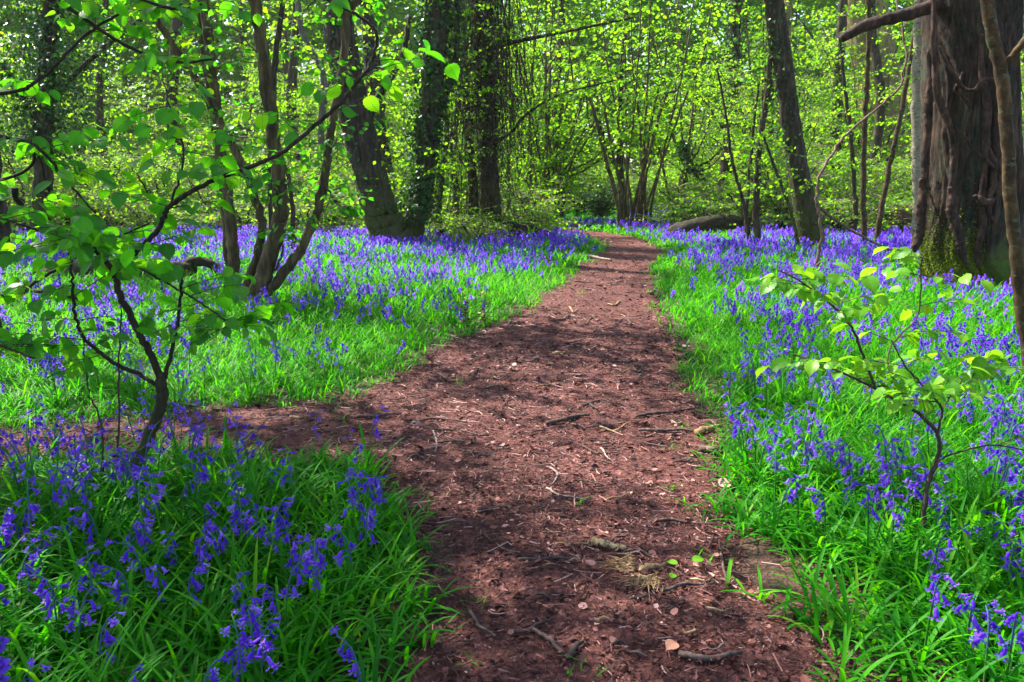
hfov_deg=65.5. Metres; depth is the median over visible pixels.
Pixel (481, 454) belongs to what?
twig
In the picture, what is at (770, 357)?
bluebell plant
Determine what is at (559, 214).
bramble
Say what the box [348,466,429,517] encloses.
bluebell plant
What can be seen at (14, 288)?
leaning hazel
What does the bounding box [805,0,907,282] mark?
twisted creeper
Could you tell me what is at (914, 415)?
bluebell plant
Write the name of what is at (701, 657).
stick
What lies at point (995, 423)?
bluebell plant
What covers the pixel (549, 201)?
bramble
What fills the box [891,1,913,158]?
woodland tree
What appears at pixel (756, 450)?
bluebell plant
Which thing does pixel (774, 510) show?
bluebell plant
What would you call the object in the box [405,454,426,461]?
twig
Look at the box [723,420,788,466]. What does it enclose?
bluebell plant
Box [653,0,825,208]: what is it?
hazel coppice
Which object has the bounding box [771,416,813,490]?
bluebell plant
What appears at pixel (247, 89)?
hazel coppice
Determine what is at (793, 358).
bluebell plant
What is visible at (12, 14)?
woodland tree
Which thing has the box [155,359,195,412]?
bluebell plant
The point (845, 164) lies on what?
woodland shrub
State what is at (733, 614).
twig
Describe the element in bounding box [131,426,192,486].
bluebell plant
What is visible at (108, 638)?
bluebell plant
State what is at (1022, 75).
hazel coppice
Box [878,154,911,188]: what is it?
woodland shrub
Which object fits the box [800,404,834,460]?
bluebell plant
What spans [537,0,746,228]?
fan coppice
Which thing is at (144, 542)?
bluebell plant
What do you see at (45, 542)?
bluebell plant
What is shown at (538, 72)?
hazel coppice
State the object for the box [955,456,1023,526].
bluebell plant
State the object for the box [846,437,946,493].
bluebell plant
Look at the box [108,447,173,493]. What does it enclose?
bluebell plant
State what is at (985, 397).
bluebell plant
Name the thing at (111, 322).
hazel shoot
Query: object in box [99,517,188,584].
bluebell plant
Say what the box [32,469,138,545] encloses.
bluebell plant
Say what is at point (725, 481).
fallen leaf
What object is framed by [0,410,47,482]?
bluebell plant
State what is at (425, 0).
sky
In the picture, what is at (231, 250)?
hazel pole
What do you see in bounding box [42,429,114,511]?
bluebell plant
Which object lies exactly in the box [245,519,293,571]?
bluebell plant
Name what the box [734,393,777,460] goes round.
bluebell plant
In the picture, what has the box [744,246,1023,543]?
lime leaved sapling
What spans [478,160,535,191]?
woodland shrub
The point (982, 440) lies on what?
bluebell plant
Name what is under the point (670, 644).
fallen leaf
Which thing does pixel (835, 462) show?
bluebell plant
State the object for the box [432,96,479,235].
slim tree
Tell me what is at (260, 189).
woodland shrub
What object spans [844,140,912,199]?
woodland shrub
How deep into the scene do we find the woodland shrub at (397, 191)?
24.84 m
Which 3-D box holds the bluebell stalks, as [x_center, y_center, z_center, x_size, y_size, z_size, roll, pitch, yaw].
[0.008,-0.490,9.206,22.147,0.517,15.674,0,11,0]
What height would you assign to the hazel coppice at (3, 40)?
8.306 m
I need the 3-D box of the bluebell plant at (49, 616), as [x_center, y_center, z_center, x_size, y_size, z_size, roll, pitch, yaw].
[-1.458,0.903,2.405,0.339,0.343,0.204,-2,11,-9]
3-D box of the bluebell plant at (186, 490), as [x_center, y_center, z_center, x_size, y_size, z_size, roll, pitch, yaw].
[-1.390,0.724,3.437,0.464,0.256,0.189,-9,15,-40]
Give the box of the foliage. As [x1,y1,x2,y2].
[0,0,1023,198]
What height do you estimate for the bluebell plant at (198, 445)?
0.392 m
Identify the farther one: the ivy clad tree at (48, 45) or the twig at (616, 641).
the ivy clad tree at (48, 45)
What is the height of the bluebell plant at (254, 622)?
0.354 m
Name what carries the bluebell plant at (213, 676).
on the ground at (758, 551)
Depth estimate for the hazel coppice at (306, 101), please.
31.48 m
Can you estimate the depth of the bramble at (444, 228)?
20.12 m
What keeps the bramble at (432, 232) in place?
on the ground at (758, 551)
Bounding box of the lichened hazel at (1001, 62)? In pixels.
[979,0,1023,384]
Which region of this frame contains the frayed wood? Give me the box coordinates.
[597,548,664,600]
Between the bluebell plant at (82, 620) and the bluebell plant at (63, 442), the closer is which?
the bluebell plant at (82, 620)
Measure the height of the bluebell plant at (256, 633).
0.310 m
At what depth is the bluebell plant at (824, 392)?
4.71 m
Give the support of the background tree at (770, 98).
on the ground at (758, 551)
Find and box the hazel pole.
[146,0,281,282]
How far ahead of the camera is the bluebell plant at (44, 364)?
5.52 m
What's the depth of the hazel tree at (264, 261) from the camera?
9.61 m
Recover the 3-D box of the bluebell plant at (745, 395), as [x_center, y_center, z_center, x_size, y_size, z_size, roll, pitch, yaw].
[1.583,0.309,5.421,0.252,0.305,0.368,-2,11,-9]
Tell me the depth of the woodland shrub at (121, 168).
30.36 m
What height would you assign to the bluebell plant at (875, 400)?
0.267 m
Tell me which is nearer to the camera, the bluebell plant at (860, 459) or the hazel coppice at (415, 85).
the bluebell plant at (860, 459)
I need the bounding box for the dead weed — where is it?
[474,288,493,332]
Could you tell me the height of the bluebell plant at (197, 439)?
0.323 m
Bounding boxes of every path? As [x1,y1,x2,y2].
[0,403,363,464]
[336,229,847,681]
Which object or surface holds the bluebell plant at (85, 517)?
on the ground at (758, 551)
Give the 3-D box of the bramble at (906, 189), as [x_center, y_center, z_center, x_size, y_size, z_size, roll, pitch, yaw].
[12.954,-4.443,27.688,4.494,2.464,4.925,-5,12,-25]
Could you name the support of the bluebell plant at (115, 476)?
on the ground at (758, 551)
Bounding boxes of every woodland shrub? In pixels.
[1,132,105,223]
[1,149,64,204]
[3,152,114,195]
[21,148,135,172]
[53,137,197,197]
[62,127,257,221]
[63,144,177,191]
[112,144,244,217]
[146,156,262,226]
[148,156,207,202]
[209,120,354,221]
[210,153,307,214]
[264,149,394,220]
[315,156,400,217]
[333,141,449,224]
[339,162,477,208]
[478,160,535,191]
[499,163,566,205]
[533,147,615,214]
[537,149,624,210]
[582,159,652,199]
[600,165,657,205]
[602,163,679,208]
[624,155,669,179]
[637,156,713,196]
[637,158,702,205]
[653,167,717,211]
[691,110,868,229]
[779,147,901,211]
[780,156,868,180]
[812,154,910,222]
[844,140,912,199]
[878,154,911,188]
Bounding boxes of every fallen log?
[17,256,222,280]
[661,214,752,234]
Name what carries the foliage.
on the ground at (758, 551)
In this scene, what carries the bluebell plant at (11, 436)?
on the ground at (758, 551)
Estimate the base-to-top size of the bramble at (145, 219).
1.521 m
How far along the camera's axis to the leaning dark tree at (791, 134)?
17.85 m
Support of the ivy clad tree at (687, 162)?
on the ground at (758, 551)
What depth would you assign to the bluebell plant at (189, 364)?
5.80 m
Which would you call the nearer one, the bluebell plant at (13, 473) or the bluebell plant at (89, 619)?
the bluebell plant at (89, 619)
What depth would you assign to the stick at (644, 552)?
3.19 m
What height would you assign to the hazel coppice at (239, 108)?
6.645 m
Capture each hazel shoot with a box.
[53,341,104,479]
[91,305,123,465]
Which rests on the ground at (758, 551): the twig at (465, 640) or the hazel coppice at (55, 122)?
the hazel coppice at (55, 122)
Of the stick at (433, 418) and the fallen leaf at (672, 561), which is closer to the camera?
the fallen leaf at (672, 561)
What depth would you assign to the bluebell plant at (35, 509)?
3.08 m
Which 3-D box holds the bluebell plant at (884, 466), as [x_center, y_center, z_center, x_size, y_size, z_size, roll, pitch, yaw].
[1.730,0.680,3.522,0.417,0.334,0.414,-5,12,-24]
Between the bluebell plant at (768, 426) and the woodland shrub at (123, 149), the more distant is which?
the woodland shrub at (123, 149)
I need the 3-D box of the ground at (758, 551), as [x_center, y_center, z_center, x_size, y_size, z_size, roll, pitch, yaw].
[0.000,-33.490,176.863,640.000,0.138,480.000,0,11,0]
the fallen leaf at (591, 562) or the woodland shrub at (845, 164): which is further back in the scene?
the woodland shrub at (845, 164)
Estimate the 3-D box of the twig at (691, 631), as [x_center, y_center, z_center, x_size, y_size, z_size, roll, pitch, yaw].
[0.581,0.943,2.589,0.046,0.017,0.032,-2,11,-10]
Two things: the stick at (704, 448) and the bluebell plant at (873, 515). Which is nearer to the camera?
the bluebell plant at (873, 515)
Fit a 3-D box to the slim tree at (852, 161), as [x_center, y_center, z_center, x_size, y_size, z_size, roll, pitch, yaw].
[9.099,-5.355,21.282,1.198,5.509,1.571,2,11,12]
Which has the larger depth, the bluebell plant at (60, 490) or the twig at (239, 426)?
the twig at (239, 426)
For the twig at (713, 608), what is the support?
on the path at (605, 630)
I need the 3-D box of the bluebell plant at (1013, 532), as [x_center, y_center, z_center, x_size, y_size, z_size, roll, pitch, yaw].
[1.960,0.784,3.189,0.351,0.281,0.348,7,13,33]
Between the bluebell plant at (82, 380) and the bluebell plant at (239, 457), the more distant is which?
the bluebell plant at (82, 380)
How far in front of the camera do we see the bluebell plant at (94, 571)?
2.67 m
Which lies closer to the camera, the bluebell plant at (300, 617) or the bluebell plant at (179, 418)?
the bluebell plant at (300, 617)
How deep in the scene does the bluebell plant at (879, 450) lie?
3.78 m
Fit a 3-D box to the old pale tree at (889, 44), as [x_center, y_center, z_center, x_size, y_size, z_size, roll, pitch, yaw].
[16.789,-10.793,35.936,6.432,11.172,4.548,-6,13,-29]
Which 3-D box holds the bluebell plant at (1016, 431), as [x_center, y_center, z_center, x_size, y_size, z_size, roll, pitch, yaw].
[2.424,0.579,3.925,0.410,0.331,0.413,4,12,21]
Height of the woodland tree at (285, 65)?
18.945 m
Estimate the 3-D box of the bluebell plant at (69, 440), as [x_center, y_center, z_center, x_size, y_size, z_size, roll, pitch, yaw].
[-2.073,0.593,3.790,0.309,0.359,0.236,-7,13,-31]
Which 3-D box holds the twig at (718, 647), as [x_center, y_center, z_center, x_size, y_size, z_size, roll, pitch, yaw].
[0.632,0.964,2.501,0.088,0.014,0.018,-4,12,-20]
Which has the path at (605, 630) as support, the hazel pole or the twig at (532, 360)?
the twig at (532, 360)
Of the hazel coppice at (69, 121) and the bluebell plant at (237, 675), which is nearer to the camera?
the bluebell plant at (237, 675)
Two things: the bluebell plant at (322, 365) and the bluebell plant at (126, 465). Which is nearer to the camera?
the bluebell plant at (126, 465)
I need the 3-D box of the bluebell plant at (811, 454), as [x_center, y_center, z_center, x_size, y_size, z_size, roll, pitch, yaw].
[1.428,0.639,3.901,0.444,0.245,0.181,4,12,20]
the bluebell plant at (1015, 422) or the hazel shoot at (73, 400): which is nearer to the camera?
the hazel shoot at (73, 400)
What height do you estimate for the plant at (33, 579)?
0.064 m
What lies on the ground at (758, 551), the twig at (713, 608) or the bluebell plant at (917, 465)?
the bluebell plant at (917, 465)
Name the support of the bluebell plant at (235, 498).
on the ground at (758, 551)
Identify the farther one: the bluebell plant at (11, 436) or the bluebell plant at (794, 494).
the bluebell plant at (11, 436)
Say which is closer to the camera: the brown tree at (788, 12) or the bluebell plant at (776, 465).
the bluebell plant at (776, 465)
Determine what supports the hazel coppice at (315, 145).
on the ground at (758, 551)
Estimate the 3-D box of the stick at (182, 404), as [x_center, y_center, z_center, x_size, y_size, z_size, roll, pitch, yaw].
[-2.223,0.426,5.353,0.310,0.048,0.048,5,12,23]
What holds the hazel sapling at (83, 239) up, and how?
on the ground at (758, 551)
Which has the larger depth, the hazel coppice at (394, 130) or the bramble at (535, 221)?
the hazel coppice at (394, 130)
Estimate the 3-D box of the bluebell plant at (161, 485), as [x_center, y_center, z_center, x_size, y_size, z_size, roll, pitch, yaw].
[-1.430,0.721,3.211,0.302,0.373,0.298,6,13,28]
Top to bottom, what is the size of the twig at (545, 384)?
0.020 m
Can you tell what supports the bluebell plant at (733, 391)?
on the ground at (758, 551)
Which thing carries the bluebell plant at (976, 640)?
on the ground at (758, 551)
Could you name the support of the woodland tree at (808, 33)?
on the ground at (758, 551)
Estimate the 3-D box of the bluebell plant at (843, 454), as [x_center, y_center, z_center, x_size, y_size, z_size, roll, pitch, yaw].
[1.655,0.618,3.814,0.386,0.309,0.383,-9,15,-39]
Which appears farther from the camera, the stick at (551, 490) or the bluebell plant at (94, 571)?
the stick at (551, 490)
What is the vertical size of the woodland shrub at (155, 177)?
3.922 m
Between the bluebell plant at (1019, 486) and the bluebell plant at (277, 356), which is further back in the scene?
the bluebell plant at (277, 356)
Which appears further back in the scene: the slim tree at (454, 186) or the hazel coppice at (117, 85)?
the hazel coppice at (117, 85)
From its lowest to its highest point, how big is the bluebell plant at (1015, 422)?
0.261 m
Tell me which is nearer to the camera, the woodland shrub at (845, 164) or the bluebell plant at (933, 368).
the bluebell plant at (933, 368)
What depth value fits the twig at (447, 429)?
4.87 m
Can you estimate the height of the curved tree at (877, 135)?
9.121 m
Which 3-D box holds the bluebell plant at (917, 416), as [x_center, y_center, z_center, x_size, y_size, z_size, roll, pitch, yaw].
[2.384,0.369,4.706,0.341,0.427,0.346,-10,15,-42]
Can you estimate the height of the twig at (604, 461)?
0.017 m
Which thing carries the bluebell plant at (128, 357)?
on the ground at (758, 551)
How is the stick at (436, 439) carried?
on the path at (605, 630)
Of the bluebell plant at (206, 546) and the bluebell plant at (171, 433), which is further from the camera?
the bluebell plant at (171, 433)
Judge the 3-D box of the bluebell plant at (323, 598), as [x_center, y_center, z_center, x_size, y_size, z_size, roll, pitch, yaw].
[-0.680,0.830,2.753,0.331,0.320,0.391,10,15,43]
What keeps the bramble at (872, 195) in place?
on the ground at (758, 551)
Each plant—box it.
[0,383,30,409]
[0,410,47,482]
[0,429,33,486]
[0,434,50,512]
[0,441,64,503]
[0,463,111,561]
[0,464,57,502]
[0,477,81,562]
[0,520,76,570]
[0,548,43,631]
[0,580,77,674]
[1,415,48,473]
[3,394,79,465]
[5,520,27,564]
[5,571,82,651]
[6,455,98,543]
[8,503,66,561]
[13,454,80,516]
[14,358,55,405]
[16,537,90,601]
[17,466,102,546]
[21,420,102,485]
[21,427,81,468]
[22,658,50,681]
[29,356,84,407]
[30,515,108,575]
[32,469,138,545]
[38,354,74,408]
[40,430,114,493]
[40,436,113,483]
[41,596,104,650]
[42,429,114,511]
[42,431,131,473]
[44,410,125,472]
[46,414,87,469]
[47,462,140,525]
[51,372,85,399]
[51,545,146,644]
[52,376,84,407]
[57,445,105,492]
[61,348,111,400]
[63,440,110,494]
[63,581,137,678]
[64,472,114,535]
[67,611,132,681]
[69,506,124,576]
[72,464,108,494]
[74,447,152,537]
[77,442,171,525]
[77,459,112,493]
[79,445,165,510]
[81,418,185,503]
[83,417,132,458]
[86,538,159,623]
[93,470,193,553]
[94,450,179,513]
[95,353,163,390]
[95,458,179,490]
[97,565,203,656]
[99,366,146,398]
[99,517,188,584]
[103,463,168,501]
[104,348,152,410]
[105,347,124,392]
[107,401,180,452]
[107,564,198,643]
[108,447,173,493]
[108,466,172,557]
[110,470,203,555]
[110,524,179,585]
[114,368,152,403]
[122,390,160,455]
[123,395,187,475]
[125,425,166,460]
[127,411,162,459]
[127,663,142,681]
[129,415,195,478]
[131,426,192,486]
[134,361,172,405]
[135,562,227,653]
[138,519,179,565]
[141,531,212,594]
[144,476,230,516]
[148,534,257,602]
[150,444,235,539]
[152,415,211,464]
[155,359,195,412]
[157,388,217,459]
[157,597,299,681]
[159,501,247,557]
[161,402,231,472]
[163,423,228,458]
[164,455,215,529]
[167,369,196,401]
[168,358,201,405]
[168,399,207,451]
[168,423,218,471]
[168,523,278,588]
[170,449,200,491]
[171,655,229,681]
[174,486,288,571]
[179,424,226,484]
[180,519,237,591]
[183,343,205,386]
[185,350,228,395]
[186,425,232,472]
[188,571,274,647]
[195,415,284,477]
[201,463,269,517]
[205,525,252,589]
[205,606,316,681]
[207,643,253,681]
[208,401,254,454]
[211,493,306,565]
[220,609,288,681]
[224,497,274,555]
[226,442,272,481]
[227,515,286,568]
[230,422,275,504]
[230,635,301,681]
[234,335,256,382]
[234,583,300,643]
[236,505,315,575]
[239,355,267,402]
[240,614,317,681]
[244,464,293,491]
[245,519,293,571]
[253,495,317,563]
[257,532,350,604]
[259,342,293,385]
[259,347,295,373]
[260,554,345,660]
[263,448,308,530]
[264,342,294,367]
[264,534,353,635]
[276,537,369,648]
[284,523,385,615]
[285,537,357,581]
[286,346,317,371]
[287,534,389,622]
[289,335,327,375]
[296,409,332,471]
[299,348,332,390]
[311,346,338,372]
[311,472,401,543]
[317,475,410,523]
[319,429,369,503]
[321,511,373,569]
[322,497,419,582]
[324,470,406,561]
[327,348,344,394]
[329,625,418,681]
[346,405,403,480]
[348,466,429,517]
[356,475,413,535]
[456,301,472,326]
[520,225,539,241]
[697,385,738,441]
[704,370,765,408]
[713,411,747,470]
[714,430,783,486]
[718,345,765,403]
[719,404,779,474]
[720,423,774,482]
[722,369,766,403]
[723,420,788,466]
[724,412,786,456]
[725,360,772,395]
[726,408,764,470]
[730,444,811,501]
[734,349,791,400]
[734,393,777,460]
[744,370,790,402]
[744,474,816,545]
[746,352,812,409]
[747,337,777,379]
[749,345,805,408]
[749,360,781,418]
[751,466,826,546]
[752,354,787,389]
[753,326,775,374]
[753,343,796,392]
[759,335,802,375]
[760,409,782,446]
[761,426,828,486]
[764,368,796,396]
[765,367,814,401]
[766,409,805,443]
[766,447,843,487]
[770,403,824,435]
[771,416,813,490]
[774,425,838,490]
[777,441,833,468]
[780,328,812,372]
[782,348,812,384]
[782,486,842,562]
[783,367,801,414]
[783,440,838,484]
[789,376,834,414]
[791,373,817,400]
[791,400,837,467]
[793,419,865,454]
[794,431,844,504]
[797,343,828,384]
[797,442,869,488]
[798,380,858,417]
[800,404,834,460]
[801,376,852,427]
[806,372,844,414]
[807,370,849,401]
[809,369,848,404]
[809,448,879,490]
[811,440,855,485]
[813,375,862,420]
[819,438,885,492]
[820,378,863,413]
[820,477,914,528]
[821,455,866,519]
[823,481,890,518]
[827,479,922,571]
[831,452,878,505]
[832,493,962,568]
[836,455,932,519]
[844,371,882,413]
[844,423,914,489]
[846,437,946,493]
[846,483,920,539]
[848,378,892,417]
[849,451,908,498]
[858,573,1006,669]
[860,421,924,487]
[863,440,901,497]
[863,481,944,563]
[871,437,911,491]
[875,386,933,450]
[877,463,930,509]
[878,435,943,514]
[880,371,912,422]
[882,440,971,509]
[882,463,948,543]
[884,401,971,467]
[884,494,982,538]
[886,461,995,546]
[887,466,951,539]
[887,548,961,610]
[888,388,959,456]
[890,357,949,420]
[892,331,932,377]
[896,405,951,436]
[900,374,950,435]
[905,592,1016,677]
[908,371,936,406]
[909,499,1005,549]
[911,521,990,612]
[925,542,1023,612]
[928,361,979,391]
[930,424,968,469]
[935,599,1023,681]
[937,525,1017,568]
[942,397,1003,452]
[942,437,1013,517]
[944,379,988,428]
[944,605,1023,681]
[946,396,1000,428]
[949,366,976,426]
[949,379,1007,431]
[949,393,987,419]
[950,432,1001,492]
[951,399,992,443]
[951,406,1022,470]
[952,444,1005,486]
[953,400,1023,471]
[953,509,1019,567]
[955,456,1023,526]
[956,448,1023,516]
[958,424,1023,476]
[961,512,1023,563]
[965,405,1023,436]
[965,439,1022,486]
[966,439,1023,530]
[968,339,1006,386]
[969,469,1023,510]
[972,402,1023,441]
[975,393,1019,435]
[975,408,1023,464]
[978,343,1013,387]
[980,490,1016,536]
[982,394,1018,441]
[992,392,1023,423]
[992,489,1023,567]
[999,410,1022,453]
[1002,353,1023,401]
[1002,387,1023,433]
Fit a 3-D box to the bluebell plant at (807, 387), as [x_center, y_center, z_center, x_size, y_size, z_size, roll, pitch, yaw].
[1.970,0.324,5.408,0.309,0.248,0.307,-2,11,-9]
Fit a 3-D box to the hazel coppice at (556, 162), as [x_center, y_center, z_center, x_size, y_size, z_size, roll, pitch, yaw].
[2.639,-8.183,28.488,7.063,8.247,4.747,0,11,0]
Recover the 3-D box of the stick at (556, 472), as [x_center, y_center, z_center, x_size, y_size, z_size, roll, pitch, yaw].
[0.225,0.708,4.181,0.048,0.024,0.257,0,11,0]
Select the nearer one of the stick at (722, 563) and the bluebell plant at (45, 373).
the stick at (722, 563)
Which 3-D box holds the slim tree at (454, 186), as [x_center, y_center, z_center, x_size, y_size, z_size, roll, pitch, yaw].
[-1.739,-5.614,21.623,1.679,5.903,1.742,-5,12,-22]
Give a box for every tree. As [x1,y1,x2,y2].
[0,0,64,159]
[0,0,162,233]
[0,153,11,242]
[36,0,161,160]
[54,0,167,169]
[58,12,133,153]
[99,0,229,209]
[102,0,396,304]
[115,19,205,148]
[182,2,240,122]
[211,0,289,164]
[224,0,320,229]
[227,0,322,146]
[233,6,325,248]
[236,0,331,167]
[251,0,299,114]
[288,0,337,154]
[307,0,424,246]
[313,0,413,212]
[349,0,521,240]
[390,0,658,233]
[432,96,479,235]
[434,56,472,228]
[437,111,477,216]
[512,0,609,216]
[571,0,679,219]
[664,0,768,212]
[700,66,771,239]
[712,0,839,246]
[716,75,778,237]
[721,0,795,243]
[722,6,859,169]
[736,127,827,246]
[737,0,841,167]
[775,0,823,126]
[791,2,894,150]
[794,0,868,173]
[825,33,880,231]
[827,0,902,240]
[832,0,911,188]
[833,0,910,185]
[835,0,909,103]
[839,0,1023,289]
[860,30,912,241]
[876,0,921,250]
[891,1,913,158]
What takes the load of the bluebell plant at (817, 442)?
on the ground at (758, 551)
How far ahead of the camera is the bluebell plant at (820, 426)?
4.36 m
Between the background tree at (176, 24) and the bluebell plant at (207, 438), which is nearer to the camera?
the bluebell plant at (207, 438)
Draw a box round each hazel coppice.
[0,0,59,159]
[0,29,27,129]
[0,73,54,166]
[0,92,93,164]
[0,99,32,163]
[19,89,144,166]
[75,88,192,166]
[88,63,193,190]
[108,72,243,172]
[149,94,258,164]
[174,49,299,200]
[223,63,330,162]
[228,26,390,206]
[252,73,340,169]
[277,67,387,175]
[285,64,411,169]
[326,53,422,168]
[357,41,497,209]
[381,63,450,168]
[385,21,553,184]
[388,114,409,164]
[453,93,542,164]
[472,63,553,187]
[477,0,624,201]
[493,0,687,219]
[598,0,756,194]
[639,84,760,200]
[645,25,791,180]
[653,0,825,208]
[691,43,831,209]
[692,44,875,217]
[697,42,838,177]
[747,75,849,146]
[791,4,912,173]
[799,73,855,159]
[806,0,912,187]
[806,109,856,156]
[903,22,1023,136]
[1020,27,1023,140]
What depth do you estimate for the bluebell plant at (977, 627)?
2.35 m
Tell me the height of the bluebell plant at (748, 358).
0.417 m
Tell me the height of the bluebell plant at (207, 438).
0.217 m
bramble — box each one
[2,173,100,233]
[12,186,130,227]
[51,188,189,230]
[55,178,167,218]
[83,196,204,230]
[85,190,179,225]
[179,189,299,229]
[244,173,401,230]
[250,187,366,231]
[399,209,455,235]
[403,184,507,226]
[403,205,499,239]
[425,210,516,243]
[426,178,552,228]
[434,179,539,209]
[459,176,582,229]
[465,192,580,232]
[480,201,564,230]
[515,201,581,232]
[621,173,763,227]
[643,180,733,220]
[654,193,772,231]
[673,174,821,228]
[774,189,912,232]
[783,181,910,227]
[839,203,912,233]
[843,184,911,199]
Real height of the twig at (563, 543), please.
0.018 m
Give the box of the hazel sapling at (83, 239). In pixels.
[0,0,459,473]
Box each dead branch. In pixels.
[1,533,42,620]
[656,205,687,226]
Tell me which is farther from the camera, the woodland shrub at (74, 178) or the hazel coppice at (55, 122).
the hazel coppice at (55, 122)
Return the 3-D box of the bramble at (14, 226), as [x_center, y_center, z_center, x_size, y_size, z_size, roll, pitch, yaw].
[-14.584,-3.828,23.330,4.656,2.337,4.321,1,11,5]
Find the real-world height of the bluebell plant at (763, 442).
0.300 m
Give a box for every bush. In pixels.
[467,218,551,240]
[571,177,618,216]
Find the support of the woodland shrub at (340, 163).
on the ground at (758, 551)
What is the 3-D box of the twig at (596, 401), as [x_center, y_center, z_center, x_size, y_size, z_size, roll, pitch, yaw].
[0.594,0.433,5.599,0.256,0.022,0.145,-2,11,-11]
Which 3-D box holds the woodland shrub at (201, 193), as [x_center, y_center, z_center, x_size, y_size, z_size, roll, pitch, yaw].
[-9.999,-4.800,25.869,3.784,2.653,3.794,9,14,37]
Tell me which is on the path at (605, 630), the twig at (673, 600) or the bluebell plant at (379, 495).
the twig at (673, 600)
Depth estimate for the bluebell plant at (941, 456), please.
3.51 m
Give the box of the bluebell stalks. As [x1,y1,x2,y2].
[0,238,1023,636]
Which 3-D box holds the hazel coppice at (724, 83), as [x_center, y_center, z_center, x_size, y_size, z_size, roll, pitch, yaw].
[8.977,-7.643,29.706,4.719,6.710,5.202,2,11,11]
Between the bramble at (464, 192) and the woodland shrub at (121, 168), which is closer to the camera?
the bramble at (464, 192)
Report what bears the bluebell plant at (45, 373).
on the ground at (758, 551)
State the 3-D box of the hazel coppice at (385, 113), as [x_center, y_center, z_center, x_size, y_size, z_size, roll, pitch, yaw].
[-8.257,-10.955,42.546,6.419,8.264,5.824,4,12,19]
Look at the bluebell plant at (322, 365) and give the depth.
5.70 m
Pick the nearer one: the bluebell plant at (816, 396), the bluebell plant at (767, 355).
the bluebell plant at (816, 396)
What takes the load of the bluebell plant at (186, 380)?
on the ground at (758, 551)
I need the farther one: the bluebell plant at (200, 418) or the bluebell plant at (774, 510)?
the bluebell plant at (200, 418)
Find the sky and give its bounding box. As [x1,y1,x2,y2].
[19,0,1021,176]
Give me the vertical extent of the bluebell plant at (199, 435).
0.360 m
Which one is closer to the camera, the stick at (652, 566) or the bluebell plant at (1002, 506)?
the stick at (652, 566)
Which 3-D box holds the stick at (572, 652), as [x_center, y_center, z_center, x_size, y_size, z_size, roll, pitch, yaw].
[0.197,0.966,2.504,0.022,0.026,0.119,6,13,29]
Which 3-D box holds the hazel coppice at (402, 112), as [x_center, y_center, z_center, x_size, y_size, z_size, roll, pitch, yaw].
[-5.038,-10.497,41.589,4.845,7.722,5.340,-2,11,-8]
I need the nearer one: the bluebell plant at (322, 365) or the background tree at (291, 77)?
the bluebell plant at (322, 365)
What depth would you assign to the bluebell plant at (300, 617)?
2.68 m
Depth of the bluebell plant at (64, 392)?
5.55 m
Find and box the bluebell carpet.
[0,203,1023,681]
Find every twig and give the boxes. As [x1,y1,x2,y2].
[117,428,144,432]
[231,424,259,428]
[289,415,309,418]
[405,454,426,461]
[419,427,453,431]
[426,422,442,430]
[430,437,449,442]
[446,436,480,441]
[449,519,479,525]
[449,636,477,645]
[460,429,487,435]
[461,453,496,455]
[473,533,492,542]
[501,396,518,407]
[520,357,539,361]
[520,429,543,434]
[529,563,555,569]
[531,462,557,465]
[531,592,545,596]
[532,382,563,387]
[545,528,565,533]
[555,542,588,544]
[579,479,607,486]
[580,402,598,409]
[580,444,610,454]
[581,399,616,406]
[590,457,614,463]
[594,438,617,444]
[595,615,613,620]
[599,421,630,431]
[602,639,626,647]
[604,492,629,499]
[615,318,631,324]
[624,647,647,656]
[628,594,652,599]
[658,567,685,576]
[662,596,682,601]
[673,457,691,462]
[682,628,695,633]
[691,575,715,581]
[700,642,724,650]
[705,606,731,611]
[706,561,720,566]
[720,578,750,586]
[720,613,750,616]
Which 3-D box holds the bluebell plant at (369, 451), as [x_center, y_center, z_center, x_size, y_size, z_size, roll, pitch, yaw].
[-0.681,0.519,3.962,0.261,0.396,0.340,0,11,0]
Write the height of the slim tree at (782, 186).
2.788 m
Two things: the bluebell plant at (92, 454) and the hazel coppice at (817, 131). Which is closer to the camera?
the bluebell plant at (92, 454)
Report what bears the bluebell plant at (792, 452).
on the ground at (758, 551)
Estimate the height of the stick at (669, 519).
0.025 m
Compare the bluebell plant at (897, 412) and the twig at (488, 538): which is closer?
the twig at (488, 538)
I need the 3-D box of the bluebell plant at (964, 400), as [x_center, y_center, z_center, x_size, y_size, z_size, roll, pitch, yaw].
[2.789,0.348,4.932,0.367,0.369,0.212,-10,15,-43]
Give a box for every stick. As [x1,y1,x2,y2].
[167,402,196,405]
[356,412,401,417]
[422,417,466,422]
[431,328,456,336]
[432,430,437,451]
[468,609,494,636]
[478,505,513,510]
[512,616,555,633]
[518,556,570,560]
[532,627,565,656]
[546,413,589,424]
[546,487,588,501]
[549,467,558,484]
[565,638,584,658]
[571,423,609,427]
[581,254,611,260]
[590,536,625,549]
[609,533,629,541]
[625,547,655,557]
[635,408,695,417]
[638,428,692,431]
[638,562,665,572]
[648,517,715,524]
[660,582,714,591]
[678,650,741,661]
[694,424,722,435]
[699,444,722,454]
[719,539,725,578]
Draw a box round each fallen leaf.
[585,560,595,564]
[665,559,677,564]
[665,639,679,650]
[669,573,675,577]
[692,555,703,561]
[718,478,735,486]
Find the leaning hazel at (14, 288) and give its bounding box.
[0,0,262,367]
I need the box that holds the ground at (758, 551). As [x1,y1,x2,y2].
[0,215,1023,681]
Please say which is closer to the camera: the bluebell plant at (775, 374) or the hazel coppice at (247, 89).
the bluebell plant at (775, 374)
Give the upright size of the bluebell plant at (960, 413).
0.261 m

